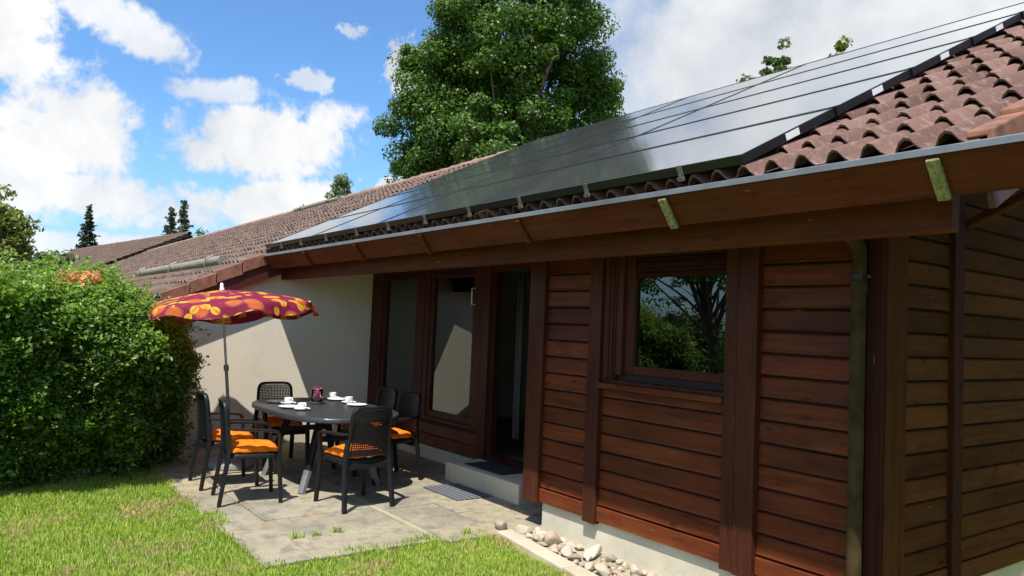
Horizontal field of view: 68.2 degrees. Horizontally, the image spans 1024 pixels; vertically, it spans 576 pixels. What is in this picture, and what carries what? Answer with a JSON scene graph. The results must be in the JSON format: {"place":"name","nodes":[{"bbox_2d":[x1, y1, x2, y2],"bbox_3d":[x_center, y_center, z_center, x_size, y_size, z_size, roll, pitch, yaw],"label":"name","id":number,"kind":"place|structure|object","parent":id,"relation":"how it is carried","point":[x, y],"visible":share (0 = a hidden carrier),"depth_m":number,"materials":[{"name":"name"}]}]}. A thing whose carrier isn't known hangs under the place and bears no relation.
{"place":"outdoors","nodes":[
{"label":"outdoors","id":0,"kind":"place"},
{"bbox_2d":[0,371,569,575],"bbox_3d":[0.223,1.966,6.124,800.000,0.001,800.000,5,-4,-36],"label":"lawn","id":1,"kind":"structure","parent":0,"point":[81,477],"depth_m":5.27,"materials":[{"name":"plant"}]},
{"bbox_2d":[0,184,43,270],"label":"garden tree","id":2,"kind":"object","parent":1,"relation":"on","point":[12,238],"visible":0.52,"depth_m":29.97,"materials":[{"name":"green plant"}]},
{"bbox_2d":[27,242,74,271],"bbox_3d":[-25.002,0.063,37.292,6.618,5.317,4.864,5,-4,-36],"label":"garden tree","id":3,"kind":"object","parent":1,"relation":"on","point":[37,255],"visible":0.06,"depth_m":38.20,"materials":[{"name":"green plant"}]},
{"bbox_2d":[69,204,100,250],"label":"spruce tree","id":4,"kind":"object","parent":1,"relation":"on","point":[88,228],"visible":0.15,"depth_m":59.79,"materials":[{"name":"green plant"}]},
{"bbox_2d":[0,248,211,491],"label":"hedge","id":5,"kind":"object","parent":1,"relation":"on","point":[134,378],"visible":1,"depth_m":6.81,"materials":[{"name":"green plant"}]},
{"bbox_2d":[54,231,192,273],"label":"terraced house","id":6,"kind":"structure","parent":1,"relation":"on","point":[111,252],"depth_m":38.80,"materials":[{"name":"brown tile"}]},
{"bbox_2d":[161,206,176,234],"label":"spruce tree","id":7,"kind":"object","parent":1,"relation":"on","point":[170,227],"visible":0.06,"depth_m":55.29,"materials":[{"name":"green plant"}]},
{"bbox_2d":[169,200,193,235],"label":"spruce tree","id":8,"kind":"object","parent":1,"relation":"on","point":[185,225],"visible":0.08,"depth_m":54.81,"materials":[{"name":"green plant"}]},
{"bbox_2d":[195,227,214,236],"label":"garden tree","id":9,"kind":"object","parent":1,"relation":"on","point":[200,232],"visible":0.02,"depth_m":60.25,"materials":[{"name":"green plant"}]},
{"bbox_2d":[39,148,551,448],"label":"terraced house","id":10,"kind":"structure","parent":1,"relation":"on","point":[326,349],"depth_m":10.21,"materials":[{"name":"beige paint"}]},
{"bbox_2d":[179,461,436,568],"bbox_3d":[-1.800,2.006,7.677,2.940,0.108,4.700,5,-4,-36],"label":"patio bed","id":11,"kind":"object","parent":1,"relation":"on","point":[326,558],"visible":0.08,"depth_m":5.25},
{"bbox_2d":[324,173,353,198],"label":"poplar tree","id":12,"kind":"object","parent":1,"relation":"on","point":[339,185],"visible":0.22,"depth_m":44.65,"materials":[{"name":"green plant"}]},
{"bbox_2d":[372,0,626,182],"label":"maple tree","id":13,"kind":"object","parent":1,"relation":"on","point":[471,73],"visible":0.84,"depth_m":22.66,"materials":[{"name":"green plant"}]},
{"bbox_2d":[497,529,597,575],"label":"kerb strip","id":14,"kind":"object","parent":1,"relation":"on","point":[538,551],"visible":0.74,"depth_m":5.37,"materials":[{"name":"concrete"}]},
{"bbox_2d":[521,529,662,575],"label":"gravel bed","id":15,"kind":"object","parent":1,"relation":"on","point":[627,572],"visible":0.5,"depth_m":5.35,"materials":[{"name":"beige gravel"}]},
{"bbox_2d":[515,524,532,533],"bbox_3d":[0.096,1.916,5.992,0.136,0.078,0.092,1,-2,22],"label":"stone","id":16,"kind":"object","parent":15,"relation":"on","point":[521,529],"visible":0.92,"depth_m":5.96,"materials":[{"name":"beige stone"}]},
{"bbox_2d":[531,534,542,542],"bbox_3d":[0.186,1.897,5.726,0.074,0.075,0.098,21,6,-26],"label":"stone","id":17,"kind":"object","parent":15,"relation":"on","point":[536,538],"visible":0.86,"depth_m":5.70,"materials":[{"name":"beige stone"}]},
{"bbox_2d":[535,530,547,536],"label":"stone","id":18,"kind":"object","parent":15,"relation":"on","point":[543,532],"visible":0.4,"depth_m":5.83,"materials":[{"name":"beige stone"}]},
{"bbox_2d":[537,542,547,545],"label":"stone","id":19,"kind":"object","parent":15,"relation":"on","point":[542,543],"visible":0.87,"depth_m":5.62,"materials":[{"name":"beige stone"}]},
{"bbox_2d":[544,530,561,545],"bbox_3d":[0.309,1.877,5.662,0.131,0.119,0.094,2,8,7],"label":"stone","id":20,"kind":"object","parent":15,"relation":"on","point":[552,537],"visible":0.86,"depth_m":5.64,"materials":[{"name":"beige stone"}]},
{"bbox_2d":[549,544,558,553],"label":"stone","id":21,"kind":"object","parent":15,"relation":"on","point":[553,548],"visible":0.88,"depth_m":5.46,"materials":[{"name":"beige stone"}]},
{"bbox_2d":[560,545,572,556],"bbox_3d":[0.394,1.890,5.439,0.091,0.060,0.116,2,-3,9],"label":"stone","id":22,"kind":"object","parent":15,"relation":"on","point":[566,551],"visible":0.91,"depth_m":5.41,"materials":[{"name":"beige stone"}]},
{"bbox_2d":[564,541,576,548],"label":"stone","id":23,"kind":"object","parent":15,"relation":"on","point":[571,543],"visible":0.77,"depth_m":5.60,"materials":[{"name":"beige stone"}]},
{"bbox_2d":[567,553,581,560],"bbox_3d":[0.441,1.897,5.335,0.105,0.052,0.084,2,-3,15],"label":"stone","id":24,"kind":"object","parent":15,"relation":"on","point":[573,556],"visible":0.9,"depth_m":5.30,"materials":[{"name":"grey stone"}]},
{"bbox_2d":[576,543,586,550],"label":"stone","id":25,"kind":"object","parent":15,"relation":"on","point":[580,546],"visible":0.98,"depth_m":5.57,"materials":[{"name":"beige stone"}]},
{"bbox_2d":[584,562,593,570],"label":"stone","id":26,"kind":"object","parent":15,"relation":"on","point":[589,566],"visible":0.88,"depth_m":5.09,"materials":[{"name":"beige stone"}]},
{"bbox_2d":[582,544,601,558],"bbox_3d":[0.574,1.899,5.415,0.094,0.073,0.223,12,17,32],"label":"stone","id":27,"kind":"object","parent":15,"relation":"on","point":[593,551],"visible":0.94,"depth_m":5.39,"materials":[{"name":"white stone"}]},
{"bbox_2d":[594,563,610,575],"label":"stone","id":28,"kind":"object","parent":15,"relation":"on","point":[602,569],"visible":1,"depth_m":5.00,"materials":[{"name":"beige stone"}]},
{"bbox_2d":[600,553,616,561],"bbox_3d":[0.684,1.901,5.341,0.116,0.069,0.069,1,-3,21],"label":"stone","id":29,"kind":"object","parent":15,"relation":"on","point":[609,557],"visible":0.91,"depth_m":5.32,"materials":[{"name":"beige stone"}]},
{"bbox_2d":[611,569,621,574],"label":"stone","id":30,"kind":"object","parent":15,"relation":"on","point":[616,571],"visible":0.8,"depth_m":5.02,"materials":[{"name":"beige stone"}]},
{"bbox_2d":[616,559,622,564],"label":"stone","id":31,"kind":"object","parent":15,"relation":"on","point":[618,561],"visible":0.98,"depth_m":5.27,"materials":[{"name":"beige stone"}]},
{"bbox_2d":[621,562,628,569],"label":"stone","id":32,"kind":"object","parent":15,"relation":"on","point":[625,565],"visible":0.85,"depth_m":5.18,"materials":[{"name":"beige stone"}]},
{"bbox_2d":[630,564,642,575],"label":"stone","id":33,"kind":"object","parent":15,"relation":"on","point":[635,569],"visible":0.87,"depth_m":5.03,"materials":[{"name":"beige stone"}]},
{"bbox_2d":[263,19,1023,575],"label":"timber house","id":34,"kind":"structure","parent":1,"relation":"on","point":[801,355],"depth_m":4.60,"materials":[{"name":"wood"}]},
{"bbox_2d":[265,208,380,248],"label":"solar panel","id":35,"kind":"object","parent":34,"relation":"attached to","point":[304,235],"visible":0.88,"depth_m":9.01,"materials":[{"name":"black glass"}]},
{"bbox_2d":[312,192,452,240],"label":"solar panel","id":36,"kind":"object","parent":34,"relation":"attached to","point":[368,221],"visible":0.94,"depth_m":7.74,"materials":[{"name":"black glass"}]},
{"bbox_2d":[333,183,443,218],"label":"solar panel","id":37,"kind":"object","parent":34,"relation":"attached to","point":[385,202],"visible":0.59,"depth_m":9.61,"materials":[{"name":"black glass"}]},
{"bbox_2d":[367,270,426,410],"bbox_3d":[-1.505,0.679,9.969,0.090,1.865,1.480,5,-4,-36],"label":"window","id":38,"kind":"structure","parent":34,"relation":"in","point":[399,299],"depth_m":10.00,"materials":[{"name":"brown wood"}]},
{"bbox_2d":[392,161,499,195],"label":"solar panel","id":39,"kind":"object","parent":34,"relation":"attached to","point":[444,179],"visible":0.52,"depth_m":10.13,"materials":[{"name":"black glass"}]},
{"bbox_2d":[420,266,483,431],"bbox_3d":[-0.700,0.655,8.841,0.128,1.865,1.250,5,-4,-36],"label":"window","id":40,"kind":"structure","parent":34,"relation":"in","point":[454,300],"depth_m":8.86,"materials":[{"name":"brown wood"}]},
{"bbox_2d":[386,164,521,206],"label":"solar panel","id":41,"kind":"object","parent":34,"relation":"attached to","point":[451,186],"visible":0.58,"depth_m":8.33,"materials":[{"name":"black glass"}]},
{"bbox_2d":[377,168,560,230],"bbox_3d":[-0.417,-0.746,6.546,0.946,0.082,1.634,-28,15,-33],"label":"solar panel","id":42,"kind":"object","parent":34,"relation":"attached to","point":[461,202],"visible":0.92,"depth_m":6.40,"materials":[{"name":"black glass"}]},
{"bbox_2d":[446,140,552,174],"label":"solar panel","id":43,"kind":"object","parent":34,"relation":"attached to","point":[497,158],"visible":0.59,"depth_m":10.66,"materials":[{"name":"black glass"}]},
{"bbox_2d":[476,263,530,469],"bbox_3d":[0.311,0.782,7.497,0.130,2.170,2.070,5,-4,-36],"label":"door","id":44,"kind":"structure","parent":34,"relation":"in","point":[493,280],"depth_m":8.18,"materials":[{"name":"brown wood"}]},
{"bbox_2d":[449,139,582,181],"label":"solar panel","id":45,"kind":"object","parent":34,"relation":"attached to","point":[515,161],"visible":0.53,"depth_m":8.85,"materials":[{"name":"black glass"}]},
{"bbox_2d":[512,272,525,439],"bbox_3d":[0.076,0.712,8.187,0.052,1.840,0.141,5,-4,-36],"label":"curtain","id":46,"kind":"object","parent":34,"relation":"hanging from","point":[519,351],"visible":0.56,"depth_m":8.17,"materials":[{"name":"grey fabric"}]},
{"bbox_2d":[495,122,597,155],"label":"solar panel","id":47,"kind":"object","parent":34,"relation":"on","point":[546,139],"visible":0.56,"depth_m":11.18,"materials":[{"name":"black glass"}]},
{"bbox_2d":[458,136,635,190],"bbox_3d":[0.283,-1.126,7.068,0.924,0.050,1.634,-28,15,-33],"label":"solar panel","id":48,"kind":"object","parent":34,"relation":"attached to","point":[547,164],"visible":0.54,"depth_m":7.00,"materials":[{"name":"black glass"}]},
{"bbox_2d":[507,117,636,158],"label":"solar panel","id":49,"kind":"object","parent":34,"relation":"attached to","point":[572,138],"visible":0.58,"depth_m":9.38,"materials":[{"name":"black glass"}]},
{"bbox_2d":[527,108,700,162],"bbox_3d":[0.980,-1.492,7.587,0.924,0.050,1.634,-28,15,-33],"label":"solar panel","id":50,"kind":"object","parent":34,"relation":"attached to","point":[628,132],"visible":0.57,"depth_m":7.52,"materials":[{"name":"black glass"}]},
{"bbox_2d":[558,98,683,138],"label":"solar panel","id":51,"kind":"object","parent":34,"relation":"on","point":[639,113],"visible":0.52,"depth_m":9.90,"materials":[{"name":"black glass"}]},
{"bbox_2d":[476,105,840,210],"bbox_3d":[0.779,-0.779,4.917,0.946,0.084,2.376,-28,15,-33],"label":"solar panel","id":52,"kind":"object","parent":34,"relation":"attached to","point":[733,147],"visible":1,"depth_m":4.51,"materials":[{"name":"black glass"}]},
{"bbox_2d":[597,251,726,403],"bbox_3d":[1.046,0.143,5.231,0.142,1.184,1.128,5,-4,-36],"label":"window","id":53,"kind":"structure","parent":34,"relation":"in","point":[664,322],"depth_m":5.24,"materials":[{"name":"brown wood"}]},
{"bbox_2d":[588,85,754,137],"bbox_3d":[1.676,-1.857,8.106,0.924,0.050,1.634,-28,15,-33],"label":"solar panel","id":54,"kind":"object","parent":34,"relation":"attached to","point":[687,107],"visible":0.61,"depth_m":8.06,"materials":[{"name":"black glass"}]},
{"bbox_2d":[642,64,803,115],"bbox_3d":[2.372,-2.223,8.624,0.924,0.050,1.634,-28,15,-33],"label":"solar panel","id":55,"kind":"object","parent":34,"relation":"attached to","point":[730,88],"visible":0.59,"depth_m":8.58,"materials":[{"name":"black glass"}]},
{"bbox_2d":[565,67,915,166],"bbox_3d":[1.479,-1.161,5.439,0.924,0.058,2.376,-28,15,-33],"label":"solar panel","id":56,"kind":"object","parent":34,"relation":"attached to","point":[845,97],"visible":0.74,"depth_m":5.09,"materials":[{"name":"black glass"}]},
{"bbox_2d":[640,36,975,134],"bbox_3d":[2.175,-1.526,5.958,0.924,0.058,2.376,-28,15,-33],"label":"solar panel","id":57,"kind":"object","parent":34,"relation":"attached to","point":[920,61],"visible":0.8,"depth_m":5.64,"materials":[{"name":"black glass"}]},
{"bbox_2d":[706,11,1023,106],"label":"solar panel","id":58,"kind":"object","parent":34,"relation":"attached to","point":[981,31],"visible":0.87,"depth_m":6.18,"materials":[{"name":"black glass"}]},
{"bbox_2d":[762,2,1023,82],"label":"solar panel","id":59,"kind":"object","parent":34,"relation":"attached to","point":[967,22],"visible":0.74,"depth_m":6.91,"materials":[{"name":"black glass"}]},
{"bbox_2d":[736,37,791,82],"bbox_3d":[7.413,-2.003,22.398,4.110,10.545,4.248,5,-4,-36],"label":"garden tree","id":60,"kind":"object","parent":1,"relation":"on","point":[783,60],"visible":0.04,"depth_m":22.02,"materials":[{"name":"green plant"}]},
{"bbox_2d":[826,35,852,57],"bbox_3d":[10.113,-2.253,24.406,3.960,11.477,4.096,5,-4,-36],"label":"garden tree","id":61,"kind":"object","parent":1,"relation":"on","point":[839,46],"visible":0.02,"depth_m":23.92,"materials":[{"name":"green plant"}]},
{"bbox_2d":[146,441,542,568],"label":"patio","id":62,"kind":"structure","parent":0,"point":[416,504],"depth_m":6.53,"materials":[{"name":"beige stone"}]},
{"bbox_2d":[188,391,258,490],"bbox_3d":[-2.767,1.440,7.296,0.550,0.884,0.562,4,-4,-34],"label":"garden armchair","id":63,"kind":"object","parent":62,"relation":"on","point":[204,425],"visible":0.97,"depth_m":7.16,"materials":[{"name":"plastic"}]},
{"bbox_2d":[203,429,253,440],"bbox_3d":[-2.747,1.410,7.310,0.436,0.089,0.422,4,-3,-31],"label":"seat cushion","id":64,"kind":"object","parent":63,"relation":"on","point":[236,435],"visible":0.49,"depth_m":7.19,"materials":[{"name":"orange fabric"}]},
{"bbox_2d":[207,457,253,470],"bbox_3d":[-2.993,1.769,8.059,0.480,0.280,0.480,5,-4,-36],"label":"parasol stand","id":65,"kind":"object","parent":62,"relation":"on","point":[235,465],"visible":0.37,"depth_m":7.88,"materials":[{"name":"concrete"}]},
{"bbox_2d":[139,283,318,427],"bbox_3d":[-3.042,0.874,8.105,2.045,1.875,2.059,-2,-4,-37],"label":"parasol","id":66,"kind":"object","parent":65,"relation":"in","point":[222,306],"visible":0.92,"depth_m":7.58,"materials":[{"name":"red fabric"}]},
{"bbox_2d":[211,398,282,506],"bbox_3d":[-2.341,1.428,6.717,0.550,0.884,0.562,4,-3,-27],"label":"garden armchair","id":67,"kind":"object","parent":62,"relation":"on","point":[226,454],"visible":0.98,"depth_m":6.58,"materials":[{"name":"plastic"}]},
{"bbox_2d":[231,439,277,452],"bbox_3d":[-2.322,1.397,6.728,0.433,0.091,0.422,4,-3,-30],"label":"seat cushion","id":68,"kind":"object","parent":67,"relation":"on","point":[249,446],"visible":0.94,"depth_m":6.60,"materials":[{"name":"orange fabric"}]},
{"bbox_2d":[251,381,309,468],"bbox_3d":[-2.576,1.504,8.400,0.562,0.884,0.550,5,-4,-36],"label":"garden armchair","id":69,"kind":"object","parent":62,"relation":"on","point":[257,414],"visible":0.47,"depth_m":8.50,"materials":[{"name":"plastic"}]},
{"bbox_2d":[259,416,302,426],"bbox_3d":[-2.562,1.472,8.385,0.423,0.091,0.434,4,-4,-34],"label":"seat cushion","id":70,"kind":"object","parent":69,"relation":"on","point":[274,421],"visible":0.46,"depth_m":8.26,"materials":[{"name":"orange fabric"}]},
{"bbox_2d":[289,529,305,539],"bbox_3d":[-1.585,1.808,5.554,0.120,0.084,0.094,5,-4,-36],"label":"weed","id":71,"kind":"object","parent":62,"relation":"on","point":[296,535],"visible":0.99,"depth_m":5.56,"materials":[{"name":"green plant"}]},
{"bbox_2d":[312,529,321,536],"bbox_3d":[-1.465,1.833,5.646,0.084,0.055,0.086,5,-4,-36],"label":"weed","id":72,"kind":"object","parent":62,"relation":"on","point":[314,533],"visible":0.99,"depth_m":5.64,"materials":[{"name":"green plant"}]},
{"bbox_2d":[252,398,398,493],"bbox_3d":[-1.917,1.570,7.613,1.160,0.744,1.860,5,-4,-38],"label":"garden table","id":73,"kind":"object","parent":62,"relation":"on","point":[326,414],"visible":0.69,"depth_m":7.27,"materials":[{"name":"grey plastic"}]},
{"bbox_2d":[266,400,284,402],"bbox_3d":[-2.437,1.176,7.822,0.210,0.020,0.210,5,-4,-36],"label":"plate","id":74,"kind":"object","parent":73,"relation":"on","point":[274,401],"visible":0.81,"depth_m":7.87,"materials":[{"name":"grey ceramic"}]},
{"bbox_2d":[279,405,297,408],"bbox_3d":[-2.179,1.165,7.404,0.210,0.020,0.210,5,-4,-36],"label":"plate","id":75,"kind":"object","parent":73,"relation":"on","point":[288,406],"visible":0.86,"depth_m":7.45,"materials":[{"name":"white ceramic"}]},
{"bbox_2d":[294,407,309,410],"bbox_3d":[-2.020,1.165,7.272,0.156,0.020,0.156,5,-4,-36],"label":"saucer","id":76,"kind":"object","parent":73,"relation":"on","point":[297,408],"visible":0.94,"depth_m":7.23,"materials":[{"name":"white ceramic"}]},
{"bbox_2d":[298,402,306,408],"bbox_3d":[-2.013,1.137,7.273,0.098,0.064,0.085,2,-3,6],"label":"coffee cup","id":77,"kind":"object","parent":76,"relation":"on","point":[301,405],"visible":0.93,"depth_m":7.24,"materials":[{"name":"white ceramic"}]},
{"bbox_2d":[309,387,323,404],"bbox_3d":[-2.028,1.118,7.863,0.147,0.174,0.148,5,-4,-36],"label":"glass jar","id":78,"kind":"object","parent":73,"relation":"on","point":[318,401],"visible":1,"depth_m":7.84,"materials":[{"name":"pink glass"}]},
{"bbox_2d":[327,398,344,400],"bbox_3d":[-1.923,1.221,8.286,0.210,0.020,0.210,5,-4,-36],"label":"plate","id":79,"kind":"object","parent":73,"relation":"on","point":[336,399],"visible":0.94,"depth_m":8.23,"materials":[{"name":"white ceramic"}]},
{"bbox_2d":[347,403,366,406],"bbox_3d":[-1.608,1.210,7.822,0.210,0.020,0.210,5,-4,-36],"label":"plate","id":80,"kind":"object","parent":73,"relation":"on","point":[357,404],"visible":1,"depth_m":7.86,"materials":[{"name":"white ceramic"}]},
{"bbox_2d":[330,525,344,532],"bbox_3d":[-1.328,1.834,5.748,0.126,0.075,0.087,3,-3,-9],"label":"weed","id":81,"kind":"object","parent":62,"relation":"on","point":[335,530],"visible":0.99,"depth_m":5.75,"materials":[{"name":"green plant"}]},
{"bbox_2d":[313,406,394,513],"bbox_3d":[-1.373,1.467,6.688,0.562,0.884,0.550,5,-4,-41],"label":"garden armchair","id":82,"kind":"object","parent":62,"relation":"on","point":[348,463],"visible":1,"depth_m":6.55,"materials":[{"name":"plastic"}]},
{"bbox_2d":[324,444,385,457],"bbox_3d":[-1.385,1.436,6.705,0.423,0.091,0.434,5,-4,-45],"label":"seat cushion","id":83,"kind":"object","parent":82,"relation":"on","point":[338,450],"visible":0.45,"depth_m":6.59,"materials":[{"name":"orange fabric"}]},
{"bbox_2d":[282,461,444,542],"bbox_3d":[-1.922,1.956,7.577,0.050,0.048,4.720,5,-4,-36],"label":"mortar joint","id":84,"kind":"object","parent":62,"relation":"in","point":[390,515],"visible":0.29,"depth_m":6.59,"materials":[{"name":"beige concrete"}]},
{"bbox_2d":[335,386,397,473],"bbox_3d":[-1.589,1.542,8.327,0.550,0.884,0.562,5,-4,-39],"label":"garden armchair","id":85,"kind":"object","parent":62,"relation":"on","point":[388,397],"visible":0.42,"depth_m":8.46,"materials":[{"name":"plastic"}]},
{"bbox_2d":[341,422,387,429],"bbox_3d":[-1.603,1.510,8.315,0.433,0.088,0.422,5,-4,-40],"label":"seat cushion","id":86,"kind":"object","parent":85,"relation":"on","point":[346,426],"visible":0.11,"depth_m":8.23,"materials":[{"name":"orange fabric"}]},
{"bbox_2d":[352,391,421,480],"bbox_3d":[-1.270,1.530,7.842,0.550,0.884,0.562,5,-4,-40],"label":"garden armchair","id":87,"kind":"object","parent":62,"relation":"on","point":[408,421],"visible":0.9,"depth_m":7.92,"materials":[{"name":"plastic"}]},
{"bbox_2d":[366,428,411,438],"bbox_3d":[-1.284,1.497,7.830,0.434,0.091,0.424,5,-4,-38],"label":"seat cushion","id":88,"kind":"object","parent":87,"relation":"on","point":[396,433],"visible":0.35,"depth_m":7.73,"materials":[{"name":"orange fabric"}]},
{"bbox_2d":[423,483,492,500],"bbox_3d":[-0.527,1.964,7.292,0.400,0.012,0.630,5,-4,-36],"label":"doormat","id":89,"kind":"object","parent":62,"relation":"on","point":[457,491],"visible":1,"depth_m":7.25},
{"bbox_2d":[461,526,477,533],"bbox_3d":[-0.334,1.884,5.876,0.169,0.071,0.081,3,-3,-16],"label":"weed","id":90,"kind":"object","parent":62,"relation":"on","point":[468,531],"visible":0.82,"depth_m":5.86,"materials":[{"name":"green plant"}]},
{"bbox_2d":[445,459,534,504],"bbox_3d":[-0.149,1.924,7.521,0.433,0.215,1.280,5,-4,-36],"label":"concrete step","id":91,"kind":"object","parent":62,"relation":"on","point":[508,488],"visible":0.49,"depth_m":7.31,"materials":[{"name":"grey concrete"}]},
{"bbox_2d":[465,461,522,474],"bbox_3d":[-0.168,1.814,7.627,0.325,0.012,0.640,5,-4,-36],"label":"doormat","id":92,"kind":"object","parent":91,"relation":"on","point":[495,467],"visible":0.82,"depth_m":7.59,"materials":[{"name":"black rubber"}]},
{"bbox_2d":[494,519,506,530],"bbox_3d":[-0.086,1.902,6.044,0.100,0.085,0.134,5,-1,-9],"label":"stone","id":93,"kind":"object","parent":62,"relation":"on","point":[500,524],"visible":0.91,"depth_m":6.01,"materials":[{"name":"grey stone"}]},
{"bbox_2d":[0,0,1023,256],"label":"sky","id":94,"kind":"structure","parent":0,"point":[241,111],"materials":[{"name":"blue"}]},
{"bbox_3d":[-2.282,1.176,7.712,0.156,0.020,0.156,5,-4,-36],"label":"saucer","id":95,"kind":"object","parent":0,"visible":0},
{"bbox_2d":[284,397,292,402],"bbox_3d":[-2.274,1.149,7.715,0.098,0.064,0.085,3,-3,-6],"label":"coffee cup","id":96,"kind":"object","parent":95,"relation":"on","point":[288,399],"visible":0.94,"depth_m":7.68,"materials":[{"name":"white ceramic"}]},
{"bbox_3d":[-2.002,1.225,8.426,0.156,0.020,0.156,5,-4,-36],"label":"saucer","id":97,"kind":"object","parent":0,"visible":0},
{"bbox_2d":[329,392,336,397],"bbox_3d":[-2.005,1.197,8.433,0.085,0.064,0.098,5,-4,-42],"label":"coffee cup","id":98,"kind":"object","parent":97,"relation":"on","point":[332,394],"visible":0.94,"depth_m":8.40,"materials":[{"name":"white ceramic"}]},
{"bbox_3d":[-1.734,1.216,8.028,0.156,0.020,0.156,5,-4,-36],"label":"saucer","id":99,"kind":"object","parent":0,"visible":0},
{"bbox_2d":[345,396,352,401],"bbox_3d":[-1.728,1.188,8.024,0.085,0.064,0.098,5,-4,-44],"label":"coffee cup","id":100,"kind":"object","parent":99,"relation":"on","point":[348,398],"visible":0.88,"depth_m":8.00,"materials":[{"name":"white ceramic"}]}
]}

